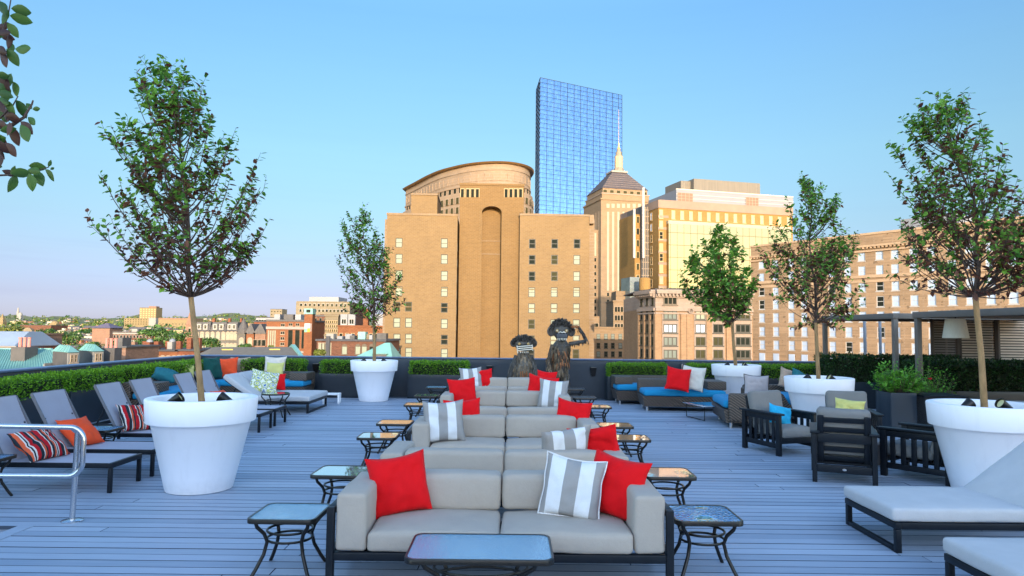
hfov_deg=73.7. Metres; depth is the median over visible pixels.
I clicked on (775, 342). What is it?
window
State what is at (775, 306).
window
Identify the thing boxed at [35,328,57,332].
town tree
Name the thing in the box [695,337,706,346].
window
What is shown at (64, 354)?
dormer house
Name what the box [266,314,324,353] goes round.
brick office
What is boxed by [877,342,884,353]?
window
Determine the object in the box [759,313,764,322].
window
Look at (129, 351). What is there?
carved brick house
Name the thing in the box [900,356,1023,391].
box hedge
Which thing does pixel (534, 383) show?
throw pillow
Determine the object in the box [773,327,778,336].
window
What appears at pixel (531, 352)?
window
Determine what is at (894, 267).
window
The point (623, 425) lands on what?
side table
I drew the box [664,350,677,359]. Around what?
window
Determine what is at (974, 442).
flower pot
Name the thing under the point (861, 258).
window
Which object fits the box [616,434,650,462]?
side table
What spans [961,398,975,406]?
spotlight
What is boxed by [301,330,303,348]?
window
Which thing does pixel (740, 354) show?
window
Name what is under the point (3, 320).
church steeple
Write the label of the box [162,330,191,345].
town tree
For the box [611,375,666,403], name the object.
wicker sofa
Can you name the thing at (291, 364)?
box hedge
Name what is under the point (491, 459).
outdoor sofa
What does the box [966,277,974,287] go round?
window
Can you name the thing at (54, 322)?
domed tower
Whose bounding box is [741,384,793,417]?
wicker chaise
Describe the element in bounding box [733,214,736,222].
window
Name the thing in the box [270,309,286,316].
apartment block
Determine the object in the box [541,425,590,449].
throw pillow
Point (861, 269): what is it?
window
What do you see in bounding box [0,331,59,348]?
zinc roof hall
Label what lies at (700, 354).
window
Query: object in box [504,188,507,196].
window
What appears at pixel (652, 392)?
wicker sofa
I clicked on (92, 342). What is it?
town tree
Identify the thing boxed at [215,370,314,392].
wicker sofa
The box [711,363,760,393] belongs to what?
flower pot
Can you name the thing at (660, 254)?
window
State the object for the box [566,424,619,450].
throw pillow
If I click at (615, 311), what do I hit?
stepped stone block
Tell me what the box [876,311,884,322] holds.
window
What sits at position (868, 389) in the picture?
trough planter
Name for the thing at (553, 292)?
window
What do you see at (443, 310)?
window
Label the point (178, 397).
spotlight
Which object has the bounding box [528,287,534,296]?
window
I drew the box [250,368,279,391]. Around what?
throw pillow
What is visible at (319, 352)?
town tree
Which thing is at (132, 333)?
school building
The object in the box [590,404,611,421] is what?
side table
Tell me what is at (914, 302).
window
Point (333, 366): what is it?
box hedge
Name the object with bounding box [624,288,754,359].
stone corner building
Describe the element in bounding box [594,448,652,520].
throw pillow
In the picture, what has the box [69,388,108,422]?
trough planter
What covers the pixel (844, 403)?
throw pillow
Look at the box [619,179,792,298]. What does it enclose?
ochre office
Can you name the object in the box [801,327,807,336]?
window
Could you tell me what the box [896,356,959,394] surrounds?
bush
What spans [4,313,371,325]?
hills
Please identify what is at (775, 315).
window
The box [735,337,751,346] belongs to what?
window
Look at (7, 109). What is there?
overhanging tree
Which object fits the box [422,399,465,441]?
throw pillow
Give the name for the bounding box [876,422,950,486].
slat armchair
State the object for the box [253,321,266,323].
red brick block
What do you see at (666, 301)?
window
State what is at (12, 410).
sling lounger
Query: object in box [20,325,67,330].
town block
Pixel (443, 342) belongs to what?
window
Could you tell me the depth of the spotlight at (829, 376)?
12.01 m
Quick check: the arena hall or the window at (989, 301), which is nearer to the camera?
the window at (989, 301)
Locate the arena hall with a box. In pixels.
[158,318,202,327]
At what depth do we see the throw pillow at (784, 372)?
14.51 m
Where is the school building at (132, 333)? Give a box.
[113,329,168,347]
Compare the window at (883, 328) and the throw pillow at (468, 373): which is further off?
the window at (883, 328)
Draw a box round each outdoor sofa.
[325,469,673,575]
[379,441,628,506]
[406,414,598,455]
[436,390,573,414]
[448,386,527,407]
[458,377,528,388]
[480,406,557,441]
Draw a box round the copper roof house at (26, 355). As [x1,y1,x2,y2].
[0,337,52,369]
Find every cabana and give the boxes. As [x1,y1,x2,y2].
[821,313,1023,372]
[912,307,1023,391]
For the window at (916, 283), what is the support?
in the brick block at (775, 338)
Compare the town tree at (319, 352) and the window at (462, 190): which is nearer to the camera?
the town tree at (319, 352)
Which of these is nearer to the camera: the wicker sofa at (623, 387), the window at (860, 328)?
the wicker sofa at (623, 387)
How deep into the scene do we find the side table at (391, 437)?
8.44 m
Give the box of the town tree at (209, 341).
[202,337,222,347]
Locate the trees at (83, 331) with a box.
[0,313,266,345]
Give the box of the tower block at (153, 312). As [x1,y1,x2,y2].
[139,306,161,317]
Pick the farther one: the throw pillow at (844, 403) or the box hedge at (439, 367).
the box hedge at (439, 367)
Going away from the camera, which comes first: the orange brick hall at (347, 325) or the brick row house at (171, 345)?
the brick row house at (171, 345)
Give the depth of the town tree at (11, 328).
417.13 m
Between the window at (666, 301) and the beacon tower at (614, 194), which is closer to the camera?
the window at (666, 301)
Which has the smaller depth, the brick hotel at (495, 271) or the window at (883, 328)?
the window at (883, 328)
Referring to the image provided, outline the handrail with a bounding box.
[0,423,86,523]
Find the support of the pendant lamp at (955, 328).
hanging from the cabana at (1006, 313)
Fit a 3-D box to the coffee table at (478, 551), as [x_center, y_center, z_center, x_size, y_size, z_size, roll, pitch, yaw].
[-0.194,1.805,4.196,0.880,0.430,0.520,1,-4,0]
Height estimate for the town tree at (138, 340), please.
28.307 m
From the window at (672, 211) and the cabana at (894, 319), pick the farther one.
the window at (672, 211)
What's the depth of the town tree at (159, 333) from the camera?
396.01 m
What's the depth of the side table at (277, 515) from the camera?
4.86 m
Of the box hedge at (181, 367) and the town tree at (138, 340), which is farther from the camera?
the town tree at (138, 340)
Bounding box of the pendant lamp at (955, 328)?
[942,317,969,337]
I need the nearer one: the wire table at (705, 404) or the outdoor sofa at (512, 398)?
the outdoor sofa at (512, 398)
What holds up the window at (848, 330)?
in the brick block at (775, 338)
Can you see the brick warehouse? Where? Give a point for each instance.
(345, 345)
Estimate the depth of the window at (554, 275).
131.80 m
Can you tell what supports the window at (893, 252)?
in the brick block at (775, 338)
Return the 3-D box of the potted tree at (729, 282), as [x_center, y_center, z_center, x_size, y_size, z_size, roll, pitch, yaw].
[4.998,0.194,16.525,1.871,3.564,1.815,1,-4,0]
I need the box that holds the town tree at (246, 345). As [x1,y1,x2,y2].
[238,343,252,346]
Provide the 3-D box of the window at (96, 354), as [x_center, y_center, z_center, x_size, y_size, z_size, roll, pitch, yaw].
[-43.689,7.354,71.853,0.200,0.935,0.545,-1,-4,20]
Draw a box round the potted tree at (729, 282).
[678,221,761,365]
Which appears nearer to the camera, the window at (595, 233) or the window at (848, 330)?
the window at (848, 330)
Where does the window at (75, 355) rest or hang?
in the dormer house at (64, 354)
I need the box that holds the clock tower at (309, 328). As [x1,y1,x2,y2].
[303,308,315,355]
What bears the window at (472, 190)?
in the brick hotel at (495, 271)
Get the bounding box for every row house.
[142,339,164,348]
[158,339,185,356]
[175,338,210,355]
[236,318,247,346]
[244,324,258,345]
[253,324,266,346]
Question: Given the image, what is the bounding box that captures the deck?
[0,398,1023,575]
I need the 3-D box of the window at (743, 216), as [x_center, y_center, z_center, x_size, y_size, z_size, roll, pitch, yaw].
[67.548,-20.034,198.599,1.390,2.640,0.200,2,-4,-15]
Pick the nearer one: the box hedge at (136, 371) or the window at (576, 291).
the box hedge at (136, 371)
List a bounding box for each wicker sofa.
[122,379,219,404]
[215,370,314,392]
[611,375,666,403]
[637,378,725,410]
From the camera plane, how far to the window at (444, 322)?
130.36 m
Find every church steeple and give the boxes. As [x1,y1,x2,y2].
[0,314,6,327]
[185,313,196,341]
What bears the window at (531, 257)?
in the brick hotel at (495, 271)
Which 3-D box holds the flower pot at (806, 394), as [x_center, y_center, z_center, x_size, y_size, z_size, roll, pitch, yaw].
[5.381,2.057,11.962,1.145,0.984,1.145,1,-4,0]
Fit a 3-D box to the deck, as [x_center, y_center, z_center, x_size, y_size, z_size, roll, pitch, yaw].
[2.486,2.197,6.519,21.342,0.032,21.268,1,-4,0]
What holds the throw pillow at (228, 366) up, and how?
on the wicker sofa at (299, 380)
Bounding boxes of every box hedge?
[0,371,73,400]
[47,366,124,392]
[112,361,176,381]
[157,358,203,373]
[240,357,308,370]
[318,358,359,374]
[408,359,470,375]
[605,361,667,377]
[685,361,723,378]
[739,362,815,379]
[812,351,960,381]
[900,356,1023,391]
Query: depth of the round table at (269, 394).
13.39 m
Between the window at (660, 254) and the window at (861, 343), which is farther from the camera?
the window at (660, 254)
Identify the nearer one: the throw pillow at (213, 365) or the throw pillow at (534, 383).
the throw pillow at (534, 383)
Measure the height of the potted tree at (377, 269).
4.005 m
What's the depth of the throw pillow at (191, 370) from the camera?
16.08 m
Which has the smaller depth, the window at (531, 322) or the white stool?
the white stool
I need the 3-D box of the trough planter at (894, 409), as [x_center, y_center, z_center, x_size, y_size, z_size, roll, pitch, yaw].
[6.898,2.222,12.257,0.460,0.717,0.500,1,-4,0]
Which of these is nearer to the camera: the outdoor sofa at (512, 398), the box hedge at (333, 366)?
the outdoor sofa at (512, 398)
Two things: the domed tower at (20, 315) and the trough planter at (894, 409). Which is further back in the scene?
the domed tower at (20, 315)
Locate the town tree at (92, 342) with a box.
[75,340,102,349]
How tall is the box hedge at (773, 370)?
0.479 m
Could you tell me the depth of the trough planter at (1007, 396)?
13.75 m
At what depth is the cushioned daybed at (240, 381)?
14.09 m
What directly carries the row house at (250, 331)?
on the street ground
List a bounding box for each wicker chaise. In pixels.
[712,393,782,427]
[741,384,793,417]
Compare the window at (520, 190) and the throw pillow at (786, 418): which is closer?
the throw pillow at (786, 418)
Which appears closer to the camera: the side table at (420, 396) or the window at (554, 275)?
the side table at (420, 396)
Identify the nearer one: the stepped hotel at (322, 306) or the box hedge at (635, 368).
the box hedge at (635, 368)
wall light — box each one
[312,363,318,371]
[590,367,596,375]
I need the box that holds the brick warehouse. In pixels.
[315,332,400,355]
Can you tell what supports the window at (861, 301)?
in the brick block at (775, 338)
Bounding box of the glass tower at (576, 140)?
[535,77,621,213]
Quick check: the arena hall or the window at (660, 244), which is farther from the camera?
the arena hall
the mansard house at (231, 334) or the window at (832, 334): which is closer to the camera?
the window at (832, 334)
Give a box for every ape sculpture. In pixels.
[507,334,537,383]
[545,317,588,396]
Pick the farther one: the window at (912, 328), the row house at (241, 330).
the row house at (241, 330)
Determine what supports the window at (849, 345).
in the brick block at (775, 338)
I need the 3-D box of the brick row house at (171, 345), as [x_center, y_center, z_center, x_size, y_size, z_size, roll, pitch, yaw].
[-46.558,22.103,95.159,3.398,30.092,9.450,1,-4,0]
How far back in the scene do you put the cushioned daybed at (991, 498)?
5.72 m
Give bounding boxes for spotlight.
[168,392,184,401]
[216,392,232,400]
[826,374,835,378]
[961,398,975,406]
[995,398,1012,407]
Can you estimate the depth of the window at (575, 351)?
131.06 m
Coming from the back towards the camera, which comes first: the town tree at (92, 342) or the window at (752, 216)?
the town tree at (92, 342)
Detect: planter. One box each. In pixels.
[19,392,68,429]
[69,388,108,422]
[318,373,357,397]
[407,374,459,398]
[605,375,638,400]
[769,378,787,391]
[854,382,883,408]
[876,390,916,427]
[917,392,968,424]
[940,391,1023,400]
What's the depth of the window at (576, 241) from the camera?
132.38 m
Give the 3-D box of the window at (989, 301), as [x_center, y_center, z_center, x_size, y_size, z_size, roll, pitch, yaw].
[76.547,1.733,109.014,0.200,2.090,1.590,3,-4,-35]
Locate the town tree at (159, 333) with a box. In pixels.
[135,326,170,341]
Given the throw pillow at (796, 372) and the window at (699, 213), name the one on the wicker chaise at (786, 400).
the throw pillow at (796, 372)
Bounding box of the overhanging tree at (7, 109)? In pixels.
[0,0,53,191]
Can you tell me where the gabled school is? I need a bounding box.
[23,328,63,344]
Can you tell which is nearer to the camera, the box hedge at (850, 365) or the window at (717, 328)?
the box hedge at (850, 365)
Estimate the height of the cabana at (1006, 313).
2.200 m
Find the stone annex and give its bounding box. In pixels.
[594,316,623,358]
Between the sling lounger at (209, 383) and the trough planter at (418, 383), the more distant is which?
the trough planter at (418, 383)
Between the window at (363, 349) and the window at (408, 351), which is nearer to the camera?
the window at (363, 349)
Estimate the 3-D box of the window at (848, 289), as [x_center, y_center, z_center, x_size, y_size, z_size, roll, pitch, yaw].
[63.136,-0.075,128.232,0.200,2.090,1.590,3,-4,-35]
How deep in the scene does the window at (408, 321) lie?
130.08 m
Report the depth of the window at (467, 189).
133.52 m
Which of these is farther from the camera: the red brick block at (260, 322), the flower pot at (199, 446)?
the red brick block at (260, 322)
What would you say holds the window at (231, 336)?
in the mansard house at (231, 334)
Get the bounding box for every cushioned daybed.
[223,371,327,413]
[844,442,1023,552]
[943,537,1023,575]
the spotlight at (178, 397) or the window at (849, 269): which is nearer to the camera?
the spotlight at (178, 397)
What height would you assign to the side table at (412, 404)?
0.428 m
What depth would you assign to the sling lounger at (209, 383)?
12.49 m
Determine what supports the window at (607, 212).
in the beacon tower at (614, 194)
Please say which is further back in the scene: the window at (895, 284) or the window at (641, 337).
the window at (895, 284)
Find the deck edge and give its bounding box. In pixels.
[334,398,638,401]
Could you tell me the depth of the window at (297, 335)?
214.20 m
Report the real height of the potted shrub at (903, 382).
0.629 m
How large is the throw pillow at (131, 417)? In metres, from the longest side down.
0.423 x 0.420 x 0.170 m
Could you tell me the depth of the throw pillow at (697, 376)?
14.83 m
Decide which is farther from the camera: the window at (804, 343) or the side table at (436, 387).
the window at (804, 343)
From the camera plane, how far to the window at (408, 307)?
130.27 m
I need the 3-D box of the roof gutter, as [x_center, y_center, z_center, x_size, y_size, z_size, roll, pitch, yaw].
[2.453,2.979,17.571,21.350,0.170,0.767,1,-4,0]
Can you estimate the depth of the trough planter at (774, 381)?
17.33 m
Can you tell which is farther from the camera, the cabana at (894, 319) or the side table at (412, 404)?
the cabana at (894, 319)
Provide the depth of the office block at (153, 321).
1555.98 m
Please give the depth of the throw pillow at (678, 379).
14.74 m
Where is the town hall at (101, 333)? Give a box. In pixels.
[91,323,122,347]
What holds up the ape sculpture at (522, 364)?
on the deck
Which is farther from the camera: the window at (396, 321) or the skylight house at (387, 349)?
the window at (396, 321)
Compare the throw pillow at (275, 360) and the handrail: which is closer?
the handrail
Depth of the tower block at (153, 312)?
1697.13 m
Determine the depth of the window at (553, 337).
131.06 m
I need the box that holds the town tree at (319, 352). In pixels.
[313,348,325,355]
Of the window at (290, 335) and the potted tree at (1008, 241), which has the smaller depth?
the potted tree at (1008, 241)
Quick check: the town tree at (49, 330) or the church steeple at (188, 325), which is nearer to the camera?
the town tree at (49, 330)
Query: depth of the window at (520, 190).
133.94 m
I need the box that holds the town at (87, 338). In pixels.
[2,317,255,352]
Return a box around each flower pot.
[143,392,257,494]
[350,359,397,401]
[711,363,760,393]
[784,375,854,425]
[925,398,1023,486]
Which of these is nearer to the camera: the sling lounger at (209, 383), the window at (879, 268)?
the sling lounger at (209, 383)
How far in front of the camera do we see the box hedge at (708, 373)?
17.42 m
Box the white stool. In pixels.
[322,393,340,403]
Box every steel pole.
[863,321,866,354]
[878,321,881,354]
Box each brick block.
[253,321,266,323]
[749,214,1023,360]
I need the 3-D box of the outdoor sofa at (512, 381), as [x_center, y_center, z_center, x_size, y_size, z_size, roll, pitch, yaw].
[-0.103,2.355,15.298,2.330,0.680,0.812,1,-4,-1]
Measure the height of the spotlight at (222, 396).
0.194 m
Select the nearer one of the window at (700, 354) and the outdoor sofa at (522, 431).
the outdoor sofa at (522, 431)
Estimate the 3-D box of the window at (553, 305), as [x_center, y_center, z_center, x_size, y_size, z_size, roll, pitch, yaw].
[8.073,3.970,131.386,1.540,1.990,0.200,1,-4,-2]
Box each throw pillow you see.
[7,429,69,462]
[55,416,104,445]
[116,404,150,431]
[151,367,177,382]
[182,363,193,376]
[203,356,222,378]
[220,357,237,377]
[230,357,249,370]
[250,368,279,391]
[264,356,286,370]
[265,371,285,389]
[267,362,284,373]
[365,449,431,517]
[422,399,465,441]
[443,397,479,414]
[447,377,475,400]
[459,367,481,385]
[479,368,491,385]
[528,373,558,390]
[537,370,556,377]
[537,378,568,406]
[537,451,607,518]
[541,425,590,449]
[557,397,592,419]
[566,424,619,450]
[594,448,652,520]
[664,366,691,392]
[681,364,706,391]
[743,374,768,392]
[769,403,790,423]
[778,366,791,387]
[792,368,804,374]
[835,397,865,409]
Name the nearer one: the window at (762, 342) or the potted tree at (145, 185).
the potted tree at (145, 185)
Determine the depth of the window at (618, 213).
374.46 m
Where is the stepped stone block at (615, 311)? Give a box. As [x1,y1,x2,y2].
[605,291,624,326]
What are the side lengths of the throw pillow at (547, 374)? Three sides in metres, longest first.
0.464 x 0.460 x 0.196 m
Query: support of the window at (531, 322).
in the brick hotel at (495, 271)
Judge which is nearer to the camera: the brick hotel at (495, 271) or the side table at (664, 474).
the side table at (664, 474)
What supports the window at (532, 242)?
in the brick hotel at (495, 271)
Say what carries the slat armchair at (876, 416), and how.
on the deck
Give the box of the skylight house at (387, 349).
[358,343,400,356]
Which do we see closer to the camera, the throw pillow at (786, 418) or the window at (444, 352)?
the throw pillow at (786, 418)
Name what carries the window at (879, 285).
in the brick block at (775, 338)
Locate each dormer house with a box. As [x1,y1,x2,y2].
[52,344,78,365]
[79,338,121,362]
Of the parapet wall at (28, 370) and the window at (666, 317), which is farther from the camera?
the window at (666, 317)
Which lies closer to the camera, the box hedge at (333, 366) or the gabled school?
the box hedge at (333, 366)
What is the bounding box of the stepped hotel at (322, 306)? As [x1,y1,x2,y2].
[296,297,362,338]
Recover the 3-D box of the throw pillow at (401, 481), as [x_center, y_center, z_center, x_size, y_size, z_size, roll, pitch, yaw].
[-0.837,1.445,5.037,0.441,0.440,0.208,-6,-16,-16]
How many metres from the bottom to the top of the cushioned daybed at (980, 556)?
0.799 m
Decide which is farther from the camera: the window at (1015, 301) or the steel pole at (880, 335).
the window at (1015, 301)
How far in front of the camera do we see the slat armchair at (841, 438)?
8.03 m
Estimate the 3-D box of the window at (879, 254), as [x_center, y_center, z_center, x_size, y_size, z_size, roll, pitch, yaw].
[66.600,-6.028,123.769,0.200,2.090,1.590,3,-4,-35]
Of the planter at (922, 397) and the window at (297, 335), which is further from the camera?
the window at (297, 335)
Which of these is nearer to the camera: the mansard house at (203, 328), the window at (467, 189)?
the window at (467, 189)
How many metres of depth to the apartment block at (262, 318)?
419.15 m
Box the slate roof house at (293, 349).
[200,344,303,355]
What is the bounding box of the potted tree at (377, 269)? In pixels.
[336,204,405,360]
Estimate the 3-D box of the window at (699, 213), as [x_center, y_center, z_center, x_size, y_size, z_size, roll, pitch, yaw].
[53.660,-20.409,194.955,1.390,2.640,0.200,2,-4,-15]
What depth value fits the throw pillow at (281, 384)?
15.24 m
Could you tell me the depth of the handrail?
6.09 m
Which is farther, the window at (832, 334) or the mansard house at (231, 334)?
the mansard house at (231, 334)
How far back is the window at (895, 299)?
121.04 m
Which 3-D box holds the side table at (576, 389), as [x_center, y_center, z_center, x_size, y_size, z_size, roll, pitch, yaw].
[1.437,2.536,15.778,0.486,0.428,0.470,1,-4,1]
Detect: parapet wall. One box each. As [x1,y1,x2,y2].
[0,355,200,377]
[201,355,815,398]
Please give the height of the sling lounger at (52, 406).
0.951 m
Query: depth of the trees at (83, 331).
2099.25 m
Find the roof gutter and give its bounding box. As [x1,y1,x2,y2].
[388,397,605,400]
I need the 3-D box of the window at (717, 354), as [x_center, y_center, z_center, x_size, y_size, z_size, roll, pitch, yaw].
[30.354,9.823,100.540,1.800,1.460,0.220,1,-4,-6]
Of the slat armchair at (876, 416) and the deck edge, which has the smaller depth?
the slat armchair at (876, 416)
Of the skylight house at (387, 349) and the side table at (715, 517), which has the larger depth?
the skylight house at (387, 349)
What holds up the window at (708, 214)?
in the ochre office
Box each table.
[0,454,16,495]
[94,426,125,440]
[247,503,330,575]
[261,392,290,417]
[310,465,367,503]
[356,432,399,465]
[376,419,413,453]
[403,402,431,428]
[404,533,553,575]
[414,394,439,416]
[426,386,447,401]
[567,387,584,401]
[571,396,596,418]
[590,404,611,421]
[596,422,633,456]
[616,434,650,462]
[647,467,696,504]
[669,505,743,575]
[683,402,715,420]
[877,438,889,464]
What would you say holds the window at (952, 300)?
in the brick block at (775, 338)
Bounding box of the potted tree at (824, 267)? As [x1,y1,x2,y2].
[754,171,870,378]
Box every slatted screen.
[930,319,957,357]
[957,320,995,360]
[995,320,1023,362]
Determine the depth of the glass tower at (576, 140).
594.95 m
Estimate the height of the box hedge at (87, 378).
0.439 m
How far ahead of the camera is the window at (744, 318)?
101.30 m
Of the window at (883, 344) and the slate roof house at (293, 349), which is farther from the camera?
the window at (883, 344)
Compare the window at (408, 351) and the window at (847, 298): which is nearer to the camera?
the window at (847, 298)
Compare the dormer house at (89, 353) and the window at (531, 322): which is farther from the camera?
the window at (531, 322)
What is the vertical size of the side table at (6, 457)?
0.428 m
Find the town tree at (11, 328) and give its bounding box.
[0,324,25,330]
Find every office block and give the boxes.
[124,318,148,327]
[149,318,157,325]
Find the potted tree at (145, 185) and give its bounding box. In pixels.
[83,54,272,401]
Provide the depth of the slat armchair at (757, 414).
10.09 m
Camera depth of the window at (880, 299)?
123.24 m
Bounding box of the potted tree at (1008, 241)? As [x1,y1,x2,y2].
[884,87,1023,406]
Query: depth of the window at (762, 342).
142.69 m
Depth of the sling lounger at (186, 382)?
11.67 m
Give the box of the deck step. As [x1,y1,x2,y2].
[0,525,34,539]
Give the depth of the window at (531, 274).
131.64 m
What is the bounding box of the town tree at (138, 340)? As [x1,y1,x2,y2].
[132,338,153,344]
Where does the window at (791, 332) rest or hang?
in the brick block at (775, 338)
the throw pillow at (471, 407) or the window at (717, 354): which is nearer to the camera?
the throw pillow at (471, 407)
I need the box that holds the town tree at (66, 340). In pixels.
[54,329,82,344]
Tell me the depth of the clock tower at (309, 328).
189.50 m
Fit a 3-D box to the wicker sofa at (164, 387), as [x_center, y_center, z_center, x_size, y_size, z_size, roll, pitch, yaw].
[-7.106,2.233,14.419,0.842,0.665,2.600,1,-4,0]
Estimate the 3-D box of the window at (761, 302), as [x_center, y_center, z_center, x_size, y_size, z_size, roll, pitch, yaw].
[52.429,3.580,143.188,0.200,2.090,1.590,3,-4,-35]
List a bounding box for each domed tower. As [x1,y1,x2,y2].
[16,312,23,319]
[49,321,60,324]
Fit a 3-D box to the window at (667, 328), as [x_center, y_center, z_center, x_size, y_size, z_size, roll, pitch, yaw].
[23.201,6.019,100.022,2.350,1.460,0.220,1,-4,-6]
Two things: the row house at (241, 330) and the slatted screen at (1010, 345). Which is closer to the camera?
the slatted screen at (1010, 345)
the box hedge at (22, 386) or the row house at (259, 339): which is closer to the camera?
the box hedge at (22, 386)
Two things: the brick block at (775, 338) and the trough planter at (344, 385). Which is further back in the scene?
the brick block at (775, 338)
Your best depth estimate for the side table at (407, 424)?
9.69 m
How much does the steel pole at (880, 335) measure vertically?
3.160 m
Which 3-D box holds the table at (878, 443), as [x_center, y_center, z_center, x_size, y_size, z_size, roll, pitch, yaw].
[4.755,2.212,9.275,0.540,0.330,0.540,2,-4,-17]
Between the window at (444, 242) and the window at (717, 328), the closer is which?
the window at (717, 328)
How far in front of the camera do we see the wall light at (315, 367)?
17.92 m
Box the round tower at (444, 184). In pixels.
[403,161,533,223]
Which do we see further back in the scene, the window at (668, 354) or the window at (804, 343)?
the window at (804, 343)
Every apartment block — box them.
[256,317,273,320]
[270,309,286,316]
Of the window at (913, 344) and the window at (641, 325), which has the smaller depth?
the window at (641, 325)
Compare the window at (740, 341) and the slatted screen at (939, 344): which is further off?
the window at (740, 341)
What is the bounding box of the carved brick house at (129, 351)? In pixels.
[102,338,161,359]
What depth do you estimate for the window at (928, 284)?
116.44 m
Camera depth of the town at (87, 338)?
963.56 m
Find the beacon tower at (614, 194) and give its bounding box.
[583,125,649,326]
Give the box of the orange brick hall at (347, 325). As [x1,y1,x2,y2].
[337,309,382,337]
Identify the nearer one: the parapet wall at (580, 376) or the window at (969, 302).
the parapet wall at (580, 376)
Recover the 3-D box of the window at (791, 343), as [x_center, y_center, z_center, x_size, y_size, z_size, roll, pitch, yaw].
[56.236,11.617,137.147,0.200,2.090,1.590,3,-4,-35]
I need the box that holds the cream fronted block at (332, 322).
[324,314,340,338]
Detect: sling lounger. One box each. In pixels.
[0,395,141,492]
[30,389,155,476]
[92,377,159,438]
[93,382,152,437]
[173,372,272,432]
[194,370,286,425]
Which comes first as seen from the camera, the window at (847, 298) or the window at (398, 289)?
the window at (847, 298)
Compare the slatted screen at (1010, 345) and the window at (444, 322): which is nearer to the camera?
the slatted screen at (1010, 345)
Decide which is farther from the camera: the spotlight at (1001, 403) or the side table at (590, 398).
the side table at (590, 398)
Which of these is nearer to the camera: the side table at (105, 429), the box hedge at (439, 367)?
the side table at (105, 429)
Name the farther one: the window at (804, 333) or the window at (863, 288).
the window at (804, 333)
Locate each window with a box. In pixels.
[69,355,74,363]
[74,354,78,363]
[94,353,99,361]
[229,331,233,339]
[239,337,243,344]
[247,337,251,344]
[288,330,292,346]
[295,330,299,348]
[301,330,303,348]
[341,319,346,324]
[341,344,347,354]
[348,319,353,324]
[354,344,360,354]
[361,344,366,353]
[393,302,399,311]
[393,318,399,327]
[393,334,399,343]
[395,286,401,295]
[396,238,401,246]
[396,254,401,262]
[405,302,411,311]
[405,318,411,327]
[405,334,411,343]
[405,348,411,356]
[441,238,447,247]
[441,254,447,263]
[441,271,447,280]
[441,287,447,296]
[441,303,447,312]
[441,319,447,328]
[441,335,447,344]
[441,349,447,356]
[460,188,464,196]
[466,188,469,196]
[470,188,474,196]
[475,188,478,196]
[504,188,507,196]
[514,188,517,196]
[518,188,522,196]
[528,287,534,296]
[528,303,534,312]
[528,319,534,328]
[528,349,534,356]
[529,239,535,248]
[529,255,534,264]
[529,271,534,280]
[550,335,556,344]
[551,239,557,248]
[551,255,557,264]
[551,271,557,280]
[551,287,557,296]
[551,303,556,312]
[573,271,579,280]
[573,287,579,296]
[573,303,579,312]
[573,319,579,328]
[573,349,578,358]
[574,239,579,247]
[574,255,579,264]
[595,233,596,255]
[607,212,608,290]
[612,212,613,290]
[617,212,619,290]
[639,324,642,333]
[639,336,642,345]
[659,232,663,239]
[659,243,663,251]
[659,253,663,261]
[659,265,662,272]
[659,276,662,283]
[662,298,677,305]
[663,311,677,320]
[663,324,677,333]
[663,337,677,346]
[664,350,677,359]
[671,210,675,219]
[680,211,683,219]
[689,211,692,220]
[695,311,706,320]
[695,324,706,333]
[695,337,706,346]
[695,350,706,359]
[698,212,701,220]
[706,212,710,221]
[712,324,723,333]
[712,337,723,346]
[712,350,723,359]
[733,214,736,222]
[735,312,751,320]
[735,324,751,333]
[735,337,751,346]
[736,350,751,359]
[742,215,746,223]
[751,215,754,223]
[758,259,763,269]
[758,288,763,296]
[758,300,764,309]
[759,273,763,280]
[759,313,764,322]
[759,327,764,336]
[759,340,765,349]
[760,216,763,224]
[769,216,772,224]
[772,300,778,309]
[772,313,778,322]
[773,287,778,295]
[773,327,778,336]
[773,340,779,350]
[788,299,793,308]
[788,313,794,322]
[788,327,794,336]
[788,341,794,350]
[801,312,806,322]
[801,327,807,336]
[802,341,807,351]
[828,327,836,337]
[829,341,835,351]
[844,267,850,275]
[845,284,850,292]
[845,297,851,307]
[845,327,852,337]
[845,342,852,352]
[857,250,865,261]
[858,266,864,274]
[858,283,865,292]
[858,297,866,307]
[859,327,866,337]
[860,342,866,352]
[875,249,883,260]
[875,282,883,291]
[876,265,882,273]
[876,296,884,307]
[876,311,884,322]
[876,327,885,338]
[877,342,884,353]
[890,250,898,259]
[891,264,898,273]
[891,281,899,290]
[892,295,899,306]
[909,280,917,290]
[910,262,917,271]
[910,295,918,306]
[910,327,913,338]
[911,343,914,354]
[927,279,936,289]
[927,294,935,306]
[948,293,957,305]
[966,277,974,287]
[966,297,972,305]
[986,294,996,304]
[1008,291,1019,304]
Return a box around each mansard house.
[193,318,215,347]
[210,318,231,346]
[225,318,247,346]
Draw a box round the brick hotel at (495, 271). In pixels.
[383,183,594,358]
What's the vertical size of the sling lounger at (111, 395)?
0.951 m
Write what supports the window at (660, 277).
in the ochre office
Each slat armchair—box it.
[739,390,815,456]
[809,407,879,485]
[819,391,883,437]
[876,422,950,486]
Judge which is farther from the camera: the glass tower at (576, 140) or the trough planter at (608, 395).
the glass tower at (576, 140)
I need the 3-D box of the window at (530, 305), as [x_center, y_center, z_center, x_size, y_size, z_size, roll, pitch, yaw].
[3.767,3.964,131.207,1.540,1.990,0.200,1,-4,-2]
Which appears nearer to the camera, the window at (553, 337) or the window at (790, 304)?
the window at (553, 337)
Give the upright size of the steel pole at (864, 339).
3.160 m
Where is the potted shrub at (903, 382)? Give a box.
[868,360,931,393]
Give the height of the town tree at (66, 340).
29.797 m
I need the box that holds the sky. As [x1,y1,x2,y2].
[0,0,1023,318]
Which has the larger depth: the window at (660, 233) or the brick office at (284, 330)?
the brick office at (284, 330)

